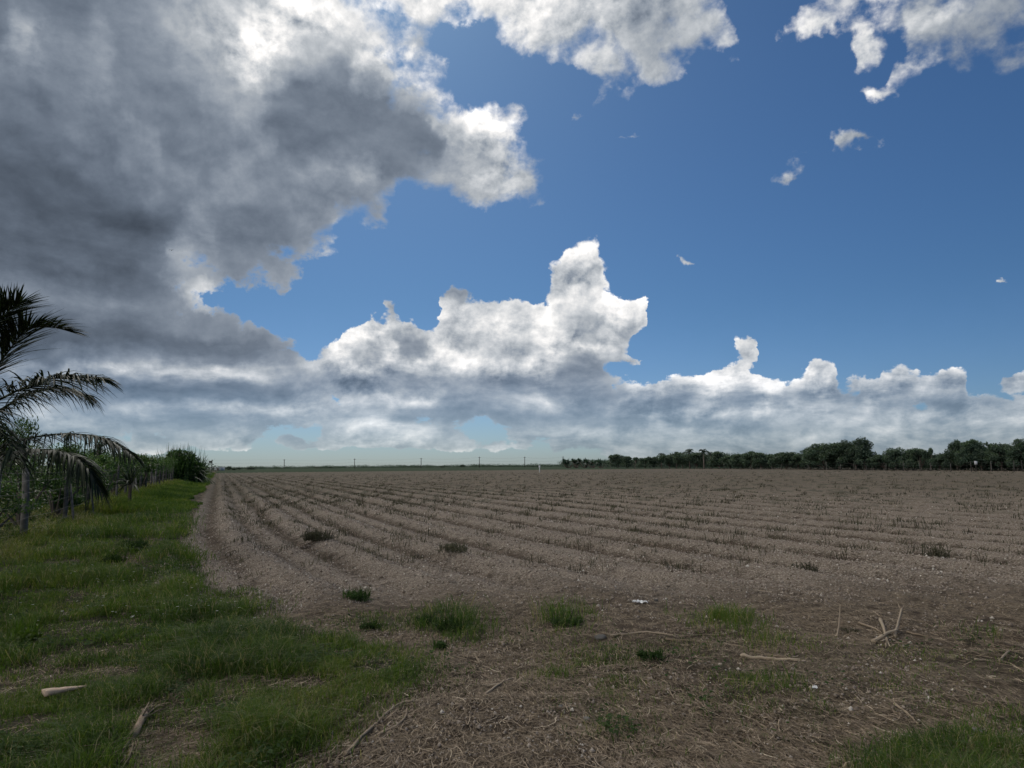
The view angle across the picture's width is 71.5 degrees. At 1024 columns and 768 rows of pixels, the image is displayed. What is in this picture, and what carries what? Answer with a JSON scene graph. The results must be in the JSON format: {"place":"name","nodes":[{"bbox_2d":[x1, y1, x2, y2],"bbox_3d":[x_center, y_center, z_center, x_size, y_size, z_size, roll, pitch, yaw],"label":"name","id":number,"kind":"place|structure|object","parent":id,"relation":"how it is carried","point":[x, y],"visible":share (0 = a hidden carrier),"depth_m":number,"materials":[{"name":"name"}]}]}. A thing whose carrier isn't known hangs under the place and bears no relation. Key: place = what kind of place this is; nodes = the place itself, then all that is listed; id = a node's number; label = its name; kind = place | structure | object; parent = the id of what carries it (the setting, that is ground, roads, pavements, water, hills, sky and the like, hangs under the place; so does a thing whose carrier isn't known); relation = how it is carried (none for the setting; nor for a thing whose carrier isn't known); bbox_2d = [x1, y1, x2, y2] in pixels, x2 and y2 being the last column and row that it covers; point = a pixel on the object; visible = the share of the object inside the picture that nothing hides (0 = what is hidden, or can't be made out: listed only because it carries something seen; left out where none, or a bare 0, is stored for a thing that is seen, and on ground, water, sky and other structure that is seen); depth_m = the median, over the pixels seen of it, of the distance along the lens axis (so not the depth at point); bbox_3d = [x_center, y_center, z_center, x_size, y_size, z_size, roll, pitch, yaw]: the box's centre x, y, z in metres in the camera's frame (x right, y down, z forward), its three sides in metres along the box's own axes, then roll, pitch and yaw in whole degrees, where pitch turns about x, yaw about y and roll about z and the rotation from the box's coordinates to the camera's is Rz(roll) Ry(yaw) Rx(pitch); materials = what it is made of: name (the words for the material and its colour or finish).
{"place":"outdoors","nodes":[
{"label":"outdoors","id":0,"kind":"place"},
{"bbox_2d":[207,467,224,470],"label":"long shed","id":1,"kind":"structure","parent":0,"point":[220,469],"depth_m":414.27,"materials":[{"name":"grey metal"}]},
{"bbox_2d":[0,465,1023,767],"bbox_3d":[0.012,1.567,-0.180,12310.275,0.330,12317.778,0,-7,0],"label":"ground","id":2,"kind":"structure","parent":0,"point":[658,479],"depth_m":10.06,"materials":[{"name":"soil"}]},
{"bbox_2d":[0,476,42,526],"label":"shrub","id":3,"kind":"object","parent":2,"relation":"on","point":[17,509],"visible":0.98,"depth_m":15.36,"materials":[{"name":"green plant"}]},
{"bbox_2d":[0,416,42,499],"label":"shrub","id":4,"kind":"object","parent":2,"relation":"on","point":[27,429],"visible":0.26,"depth_m":32.87,"materials":[{"name":"green plant"}]},
{"bbox_2d":[0,612,51,647],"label":"tussock","id":5,"kind":"object","parent":2,"relation":"on","point":[32,633],"visible":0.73,"depth_m":6.47,"materials":[{"name":"green plant"}]},
{"bbox_2d":[1,454,66,528],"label":"shrub","id":6,"kind":"object","parent":2,"relation":"on","point":[17,469],"visible":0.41,"depth_m":19.43,"materials":[{"name":"green plant"}]},
{"bbox_2d":[2,444,66,508],"bbox_3d":[-18.011,3.483,26.385,2.926,2.724,2.019,-2,-7,14],"label":"shrub","id":7,"kind":"object","parent":2,"relation":"on","point":[31,463],"visible":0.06,"depth_m":26.55,"materials":[{"name":"green plant"}]},
{"bbox_2d":[41,685,84,696],"bbox_3d":[-3.124,2.129,4.978,0.271,0.034,0.107,6,-9,-43],"label":"wood splinter","id":8,"kind":"object","parent":2,"relation":"on","point":[48,691],"visible":0.98,"depth_m":4.92,"materials":[{"name":"wood"}]},
{"bbox_2d":[43,442,85,476],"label":"shrub","id":9,"kind":"object","parent":2,"relation":"on","point":[67,449],"visible":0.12,"depth_m":37.73,"materials":[{"name":"green plant"}]},
{"bbox_2d":[29,463,107,517],"bbox_3d":[-14.298,3.413,22.516,2.024,1.912,2.215,-5,-8,33],"label":"shrub","id":10,"kind":"object","parent":2,"relation":"on","point":[55,503],"visible":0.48,"depth_m":22.36,"materials":[{"name":"green plant"}]},
{"bbox_2d":[0,283,145,509],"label":"coconut palm","id":11,"kind":"object","parent":2,"relation":"on","point":[9,323],"visible":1,"depth_m":10.19,"materials":[{"name":"green plant"}]},
{"bbox_2d":[0,483,149,545],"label":"brush","id":12,"kind":"object","parent":2,"relation":"on","point":[46,509],"visible":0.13,"depth_m":20.02,"materials":[{"name":"green plant"}]},
{"bbox_2d":[59,458,111,502],"bbox_3d":[-15.800,3.726,25.901,1.767,2.092,2.113,1,-7,-12],"label":"shrub","id":13,"kind":"object","parent":2,"relation":"on","point":[80,489],"visible":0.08,"depth_m":25.71,"materials":[{"name":"green plant"}]},
{"bbox_2d":[0,448,173,537],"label":"wire fence","id":14,"kind":"object","parent":2,"relation":"on","point":[24,517],"visible":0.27,"depth_m":20.59,"materials":[{"name":"grey wood"}]},
{"bbox_2d":[77,448,109,481],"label":"shrub","id":15,"kind":"object","parent":2,"relation":"on","point":[87,451],"visible":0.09,"depth_m":49.72,"materials":[{"name":"green plant"}]},
{"bbox_2d":[91,442,106,459],"bbox_3d":[-20.833,4.416,35.760,0.778,3.152,0.759,0,-7,0],"label":"vine covered stump","id":16,"kind":"object","parent":2,"relation":"on","point":[99,452],"visible":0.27,"depth_m":35.79,"materials":[{"name":"green plant"}]},
{"bbox_2d":[75,452,135,498],"bbox_3d":[-17.980,4.168,30.944,2.208,2.404,2.417,-1,-7,3],"label":"shrub","id":17,"kind":"object","parent":2,"relation":"on","point":[111,465],"visible":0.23,"depth_m":31.03,"materials":[{"name":"green plant"}]},
{"bbox_2d":[101,551,126,562],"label":"weed clump","id":18,"kind":"object","parent":2,"relation":"on","point":[118,557],"visible":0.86,"depth_m":12.07,"materials":[{"name":"plant"}]},
{"bbox_2d":[99,456,145,494],"bbox_3d":[-18.778,4.484,33.330,2.701,2.357,1.864,1,-7,-15],"label":"shrub","id":19,"kind":"object","parent":2,"relation":"on","point":[114,487],"visible":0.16,"depth_m":33.51,"materials":[{"name":"green plant"}]},
{"bbox_2d":[82,698,166,767],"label":"stalk stump","id":20,"kind":"object","parent":2,"relation":"on","point":[143,714],"visible":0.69,"depth_m":4.19,"materials":[{"name":"plant"}]},
{"bbox_2d":[105,453,147,489],"bbox_3d":[-21.748,5.110,39.695,2.369,2.590,2.322,4,-8,-32],"label":"shrub","id":21,"kind":"object","parent":2,"relation":"on","point":[144,464],"visible":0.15,"depth_m":39.60,"materials":[{"name":"green plant"}]},
{"bbox_2d":[111,462,157,500],"bbox_3d":[-14.407,3.792,26.615,1.919,2.179,1.558,-2,-7,16],"label":"palm","id":22,"kind":"object","parent":2,"relation":"on","point":[131,476],"visible":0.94,"depth_m":26.71,"materials":[{"name":"green plant"}]},
{"bbox_2d":[115,536,155,551],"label":"weed clump","id":23,"kind":"object","parent":2,"relation":"on","point":[140,542],"visible":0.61,"depth_m":13.76,"materials":[{"name":"plant"}]},
{"bbox_2d":[120,454,159,486],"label":"shrub","id":24,"kind":"object","parent":2,"relation":"on","point":[152,465],"visible":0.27,"depth_m":42.62,"materials":[{"name":"green plant"}]},
{"bbox_2d":[142,456,172,482],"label":"shrub","id":25,"kind":"object","parent":2,"relation":"on","point":[161,466],"visible":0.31,"depth_m":51.69,"materials":[{"name":"green plant"}]},
{"bbox_2d":[150,457,178,481],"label":"shrub","id":26,"kind":"object","parent":2,"relation":"on","point":[171,468],"visible":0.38,"depth_m":61.47,"materials":[{"name":"green plant"}]},
{"bbox_2d":[148,443,220,483],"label":"reed clump","id":27,"kind":"object","parent":2,"relation":"on","point":[188,467],"visible":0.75,"depth_m":70.69,"materials":[{"name":"green plant"}]},
{"bbox_2d":[3,463,632,472],"bbox_3d":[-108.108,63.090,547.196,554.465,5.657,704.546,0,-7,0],"label":"distant treeline","id":28,"kind":"object","parent":2,"relation":"on","point":[413,466],"visible":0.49,"depth_m":844.15,"materials":[{"name":"plant"}]},
{"bbox_2d":[300,526,338,541],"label":"weed clump","id":29,"kind":"object","parent":2,"relation":"on","point":[315,536],"visible":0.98,"depth_m":14.79,"materials":[{"name":"plant"}]},
{"bbox_2d":[342,585,376,601],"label":"weed clump","id":30,"kind":"object","parent":2,"relation":"on","point":[354,595],"visible":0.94,"depth_m":8.41,"materials":[{"name":"plant"}]},
{"bbox_2d":[359,619,385,629],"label":"weed clump","id":31,"kind":"object","parent":2,"relation":"on","point":[370,625],"visible":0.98,"depth_m":7.01,"materials":[{"name":"plant"}]},
{"bbox_2d":[343,698,416,755],"bbox_3d":[-0.821,2.131,4.432,0.094,0.093,0.921,-3,-7,18],"label":"dead stalk","id":32,"kind":"object","parent":2,"relation":"on","point":[348,750],"visible":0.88,"depth_m":4.31,"materials":[{"name":"plant"}]},
{"bbox_2d":[368,708,407,740],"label":"dead stalk","id":33,"kind":"object","parent":2,"relation":"on","point":[399,723],"visible":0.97,"depth_m":4.37,"materials":[{"name":"plant"}]},
{"bbox_2d":[413,613,438,625],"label":"weed clump","id":34,"kind":"object","parent":2,"relation":"on","point":[429,619],"visible":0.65,"depth_m":7.24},
{"bbox_2d":[430,636,451,650],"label":"weed clump","id":35,"kind":"object","parent":2,"relation":"on","point":[439,643],"visible":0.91,"depth_m":6.29,"materials":[{"name":"plant"}]},
{"bbox_2d":[433,614,465,631],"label":"weed clump","id":36,"kind":"object","parent":2,"relation":"on","point":[451,625],"visible":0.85,"depth_m":6.93,"materials":[{"name":"plant"}]},
{"bbox_2d":[432,541,471,552],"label":"weed clump","id":37,"kind":"object","parent":2,"relation":"on","point":[464,548],"visible":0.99,"depth_m":12.29,"materials":[{"name":"plant"}]},
{"bbox_2d":[484,677,513,694],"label":"dead stalk","id":38,"kind":"object","parent":2,"relation":"on","point":[493,688],"visible":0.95,"depth_m":5.19,"materials":[{"name":"plant"}]},
{"bbox_2d":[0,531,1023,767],"bbox_3d":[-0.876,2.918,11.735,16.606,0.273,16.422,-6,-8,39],"label":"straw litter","id":39,"kind":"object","parent":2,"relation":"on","point":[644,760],"visible":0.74,"depth_m":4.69,"materials":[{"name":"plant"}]},
{"bbox_2d":[560,458,572,467],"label":"banana plant","id":40,"kind":"object","parent":2,"relation":"on","point":[564,461],"visible":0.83,"depth_m":429.19,"materials":[{"name":"green plant"}]},
{"bbox_2d":[548,611,585,626],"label":"weed clump","id":41,"kind":"object","parent":2,"relation":"on","point":[556,619],"visible":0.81,"depth_m":7.09,"materials":[{"name":"plant"}]},
{"bbox_2d":[571,458,582,467],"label":"banana plant","id":42,"kind":"object","parent":2,"relation":"on","point":[574,461],"visible":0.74,"depth_m":408.55,"materials":[{"name":"green plant"}]},
{"bbox_2d":[575,458,588,467],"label":"banana plant","id":43,"kind":"object","parent":2,"relation":"on","point":[583,464],"visible":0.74,"depth_m":391.20,"materials":[{"name":"green plant"}]},
{"bbox_2d":[584,459,594,467],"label":"banana plant","id":44,"kind":"object","parent":2,"relation":"on","point":[591,463],"visible":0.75,"depth_m":374.60,"materials":[{"name":"green plant"}]},
{"bbox_2d":[594,459,605,467],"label":"banana plant","id":45,"kind":"object","parent":2,"relation":"on","point":[598,462],"visible":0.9,"depth_m":360.23,"materials":[{"name":"green plant"}]},
{"bbox_2d":[594,634,606,639],"bbox_3d":[0.818,2.338,6.567,0.115,0.048,0.072,-1,-7,9],"label":"stone","id":46,"kind":"object","parent":2,"relation":"on","point":[600,636],"visible":1,"depth_m":6.55,"materials":[{"name":"grey stone"}]},
{"bbox_2d":[609,454,623,467],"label":"orchard tree","id":47,"kind":"object","parent":2,"relation":"on","point":[616,459],"visible":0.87,"depth_m":330.88,"materials":[{"name":"green plant"}]},
{"bbox_2d":[213,470,1023,579],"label":"dry weeds","id":48,"kind":"object","parent":2,"relation":"on","point":[271,505],"visible":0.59,"depth_m":24.89,"materials":[{"name":"plant"}]},
{"bbox_2d":[620,456,632,466],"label":"orchard tree","id":49,"kind":"object","parent":2,"relation":"on","point":[626,462],"visible":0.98,"depth_m":317.53,"materials":[{"name":"green plant"}]},
{"bbox_2d":[610,631,672,636],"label":"dead stalk","id":50,"kind":"object","parent":2,"relation":"on","point":[611,635],"visible":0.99,"depth_m":6.64,"materials":[{"name":"plant"}]},
{"bbox_2d":[635,458,651,468],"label":"orchard tree","id":51,"kind":"object","parent":2,"relation":"on","point":[644,461],"visible":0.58,"depth_m":295.19,"materials":[{"name":"green plant"}]},
{"bbox_2d":[635,647,667,661],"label":"weed clump","id":52,"kind":"object","parent":2,"relation":"on","point":[642,654],"visible":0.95,"depth_m":5.78,"materials":[{"name":"plant"}]},
{"bbox_2d":[646,456,662,468],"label":"orchard tree","id":53,"kind":"object","parent":2,"relation":"on","point":[652,460],"visible":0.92,"depth_m":283.88,"materials":[{"name":"green plant"}]},
{"bbox_2d":[657,454,677,468],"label":"orchard tree","id":54,"kind":"object","parent":2,"relation":"on","point":[663,458],"visible":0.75,"depth_m":267.58,"materials":[{"name":"green plant"}]},
{"bbox_2d":[672,452,691,468],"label":"orchard tree","id":55,"kind":"object","parent":2,"relation":"on","point":[680,459],"visible":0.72,"depth_m":255.27,"materials":[{"name":"green plant"}]},
{"bbox_2d":[681,449,693,468],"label":"coconut palm","id":56,"kind":"object","parent":2,"relation":"on","point":[689,451],"visible":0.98,"depth_m":249.62,"materials":[{"name":"green plant"}]},
{"bbox_2d":[683,452,706,468],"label":"orchard tree","id":57,"kind":"object","parent":2,"relation":"on","point":[690,457],"visible":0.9,"depth_m":242.92,"materials":[{"name":"green plant"}]},
{"bbox_2d":[679,634,725,637],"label":"dead stalk","id":58,"kind":"object","parent":2,"relation":"on","point":[698,635],"visible":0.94,"depth_m":6.54,"materials":[{"name":"plant"}]},
{"bbox_2d":[699,449,708,468],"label":"coconut palm","id":59,"kind":"object","parent":2,"relation":"on","point":[703,451],"visible":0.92,"depth_m":237.95,"materials":[{"name":"green plant"}]},
{"bbox_2d":[706,451,726,468],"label":"orchard tree","id":60,"kind":"object","parent":2,"relation":"on","point":[716,457],"visible":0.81,"depth_m":226.67,"materials":[{"name":"green plant"}]},
{"bbox_2d":[718,456,736,468],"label":"orchard tree","id":61,"kind":"object","parent":2,"relation":"on","point":[724,460],"visible":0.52,"depth_m":218.70,"materials":[{"name":"green plant"}]},
{"bbox_2d":[665,638,790,657],"bbox_3d":[1.880,2.279,6.178,1.101,0.032,0.198,-5,-8,37],"label":"dead stalk","id":62,"kind":"object","parent":2,"relation":"on","point":[728,644],"visible":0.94,"depth_m":6.24,"materials":[{"name":"plant"}]},
{"bbox_2d":[729,454,748,468],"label":"orchard tree","id":63,"kind":"object","parent":2,"relation":"on","point":[736,458],"visible":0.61,"depth_m":211.39,"materials":[{"name":"green plant"}]},
{"bbox_2d":[739,451,756,468],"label":"orchard tree","id":64,"kind":"object","parent":2,"relation":"on","point":[747,457],"visible":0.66,"depth_m":206.29,"materials":[{"name":"green plant"}]},
{"bbox_2d":[751,452,769,468],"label":"orchard tree","id":65,"kind":"object","parent":2,"relation":"on","point":[758,460],"visible":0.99,"depth_m":200.38,"materials":[{"name":"green plant"}]},
{"bbox_2d":[740,653,799,660],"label":"dead stalk","id":66,"kind":"object","parent":2,"relation":"on","point":[742,655],"visible":0.98,"depth_m":5.81,"materials":[{"name":"plant"}]},
{"bbox_2d":[768,452,797,468],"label":"orchard tree","id":67,"kind":"object","parent":2,"relation":"on","point":[780,458],"visible":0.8,"depth_m":186.61,"materials":[{"name":"green plant"}]},
{"bbox_2d":[557,447,1023,470],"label":"grove undergrowth","id":68,"kind":"object","parent":2,"relation":"on","point":[927,466],"visible":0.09,"depth_m":173.60,"materials":[{"name":"plant"}]},
{"bbox_2d":[788,454,804,467],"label":"orchard tree","id":69,"kind":"object","parent":2,"relation":"on","point":[792,462],"visible":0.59,"depth_m":182.05,"materials":[{"name":"green plant"}]},
{"bbox_2d":[576,460,1023,471],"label":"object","id":70,"kind":"object","parent":2,"relation":"on","point":[1021,462],"visible":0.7,"depth_m":130.81,"materials":[{"name":"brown wood"}]},
{"bbox_2d":[788,561,818,571],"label":"weed clump","id":71,"kind":"object","parent":2,"relation":"on","point":[808,567],"visible":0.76,"depth_m":10.77,"materials":[{"name":"plant"}]},
{"bbox_2d":[793,448,822,469],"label":"broadleaf tree","id":72,"kind":"object","parent":2,"relation":"on","point":[801,462],"visible":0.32,"depth_m":176.83,"materials":[{"name":"green plant"}]},
{"bbox_2d":[801,443,836,469],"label":"broadleaf tree","id":73,"kind":"object","parent":2,"relation":"on","point":[810,457],"visible":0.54,"depth_m":170.58,"materials":[{"name":"green plant"}]},
{"bbox_2d":[816,442,852,469],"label":"broadleaf tree","id":74,"kind":"object","parent":2,"relation":"on","point":[830,450],"visible":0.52,"depth_m":164.54,"materials":[{"name":"green plant"}]},
{"bbox_2d":[836,606,840,635],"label":"dead stalk","id":75,"kind":"object","parent":2,"relation":"on","point":[837,634],"visible":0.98,"depth_m":6.83,"materials":[{"name":"plant"}]},
{"bbox_2d":[841,627,858,632],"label":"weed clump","id":76,"kind":"object","parent":2,"relation":"on","point":[851,630],"visible":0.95,"depth_m":6.71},
{"bbox_2d":[833,437,876,469],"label":"broadleaf tree","id":77,"kind":"object","parent":2,"relation":"on","point":[852,447],"visible":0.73,"depth_m":157.91,"materials":[{"name":"green plant"}]},
{"bbox_2d":[854,448,873,469],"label":"orchard tree","id":78,"kind":"object","parent":2,"relation":"on","point":[860,451],"visible":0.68,"depth_m":155.18,"materials":[{"name":"green plant"}]},
{"bbox_2d":[858,622,882,633],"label":"dead stalk","id":79,"kind":"object","parent":2,"relation":"on","point":[862,624],"visible":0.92,"depth_m":6.92,"materials":[{"name":"plant"}]},
{"bbox_2d":[865,455,883,469],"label":"orchard tree","id":80,"kind":"object","parent":2,"relation":"on","point":[870,463],"visible":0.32,"depth_m":152.14,"materials":[{"name":"green plant"}]},
{"bbox_2d":[870,454,892,469],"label":"orchard tree","id":81,"kind":"object","parent":2,"relation":"on","point":[876,460],"visible":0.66,"depth_m":149.63,"materials":[{"name":"green plant"}]},
{"bbox_2d":[878,618,890,647],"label":"dead stalk","id":82,"kind":"object","parent":2,"relation":"on","point":[883,627],"visible":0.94,"depth_m":6.55,"materials":[{"name":"plant"}]},
{"bbox_2d":[871,626,906,642],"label":"dead stalk","id":83,"kind":"object","parent":2,"relation":"on","point":[879,637],"visible":1,"depth_m":6.37,"materials":[{"name":"plant"}]},
{"bbox_2d":[882,447,904,469],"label":"orchard tree","id":84,"kind":"object","parent":2,"relation":"on","point":[891,455],"visible":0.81,"depth_m":145.35,"materials":[{"name":"green plant"}]},
{"bbox_2d":[893,604,908,637],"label":"dead stalk","id":85,"kind":"object","parent":2,"relation":"on","point":[898,621],"visible":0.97,"depth_m":6.92,"materials":[{"name":"plant"}]},
{"bbox_2d":[893,702,918,725],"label":"dead stalk","id":86,"kind":"object","parent":2,"relation":"on","point":[905,711],"visible":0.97,"depth_m":4.52,"materials":[{"name":"plant"}]},
{"bbox_2d":[895,448,919,470],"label":"orchard tree","id":87,"kind":"object","parent":2,"relation":"on","point":[906,457],"visible":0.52,"depth_m":142.05,"materials":[{"name":"green plant"}]},
{"bbox_2d":[906,447,932,470],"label":"orchard tree","id":88,"kind":"object","parent":2,"relation":"on","point":[916,453],"visible":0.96,"depth_m":138.79,"materials":[{"name":"green plant"}]},
{"bbox_2d":[925,448,936,470],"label":"spindly tree","id":89,"kind":"object","parent":2,"relation":"on","point":[930,451],"visible":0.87,"depth_m":135.99,"materials":[{"name":"green plant"}]},
{"bbox_2d":[927,457,942,470],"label":"orchard tree","id":90,"kind":"object","parent":2,"relation":"on","point":[931,460],"visible":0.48,"depth_m":133.91,"materials":[{"name":"green plant"}]},
{"bbox_2d":[913,542,960,557],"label":"weed clump","id":91,"kind":"object","parent":2,"relation":"on","point":[936,552],"visible":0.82,"depth_m":11.90,"materials":[{"name":"plant"}]},
{"bbox_2d":[931,453,959,470],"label":"orchard tree","id":92,"kind":"object","parent":2,"relation":"on","point":[943,462],"visible":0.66,"depth_m":131.85,"materials":[{"name":"green plant"}]},
{"bbox_2d":[942,439,969,470],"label":"broadleaf tree","id":93,"kind":"object","parent":2,"relation":"on","point":[950,451],"visible":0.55,"depth_m":129.78,"materials":[{"name":"green plant"}]},
{"bbox_2d":[953,439,985,470],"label":"broadleaf tree","id":94,"kind":"object","parent":2,"relation":"on","point":[967,447],"visible":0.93,"depth_m":125.97,"materials":[{"name":"green plant"}]},
{"bbox_2d":[967,450,992,470],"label":"orchard tree","id":95,"kind":"object","parent":2,"relation":"on","point":[982,462],"visible":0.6,"depth_m":123.87,"materials":[{"name":"green plant"}]},
{"bbox_2d":[983,442,1011,470],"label":"broadleaf tree","id":96,"kind":"object","parent":2,"relation":"on","point":[995,454],"visible":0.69,"depth_m":120.11,"materials":[{"name":"green plant"}]},
{"bbox_2d":[998,650,1009,661],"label":"dead stalk","id":97,"kind":"object","parent":2,"relation":"on","point":[1004,654],"visible":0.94,"depth_m":5.79,"materials":[{"name":"plant"}]},
{"bbox_2d":[1004,438,1023,466],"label":"broadleaf tree","id":98,"kind":"object","parent":2,"relation":"on","point":[1015,448],"visible":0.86,"depth_m":115.91,"materials":[{"name":"green plant"}]},
{"bbox_2d":[1004,445,1023,470],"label":"orchard tree","id":99,"kind":"object","parent":2,"relation":"on","point":[1009,462],"visible":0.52,"depth_m":116.63,"materials":[{"name":"green plant"}]},
{"bbox_2d":[0,472,1023,767],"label":"grass","id":100,"kind":"structure","parent":0,"point":[214,650],"depth_m":5.61,"materials":[{"name":"plant"}]},
{"bbox_2d":[0,0,1023,468],"label":"sky","id":101,"kind":"structure","parent":0,"point":[422,232],"materials":[{"name":"blue"}]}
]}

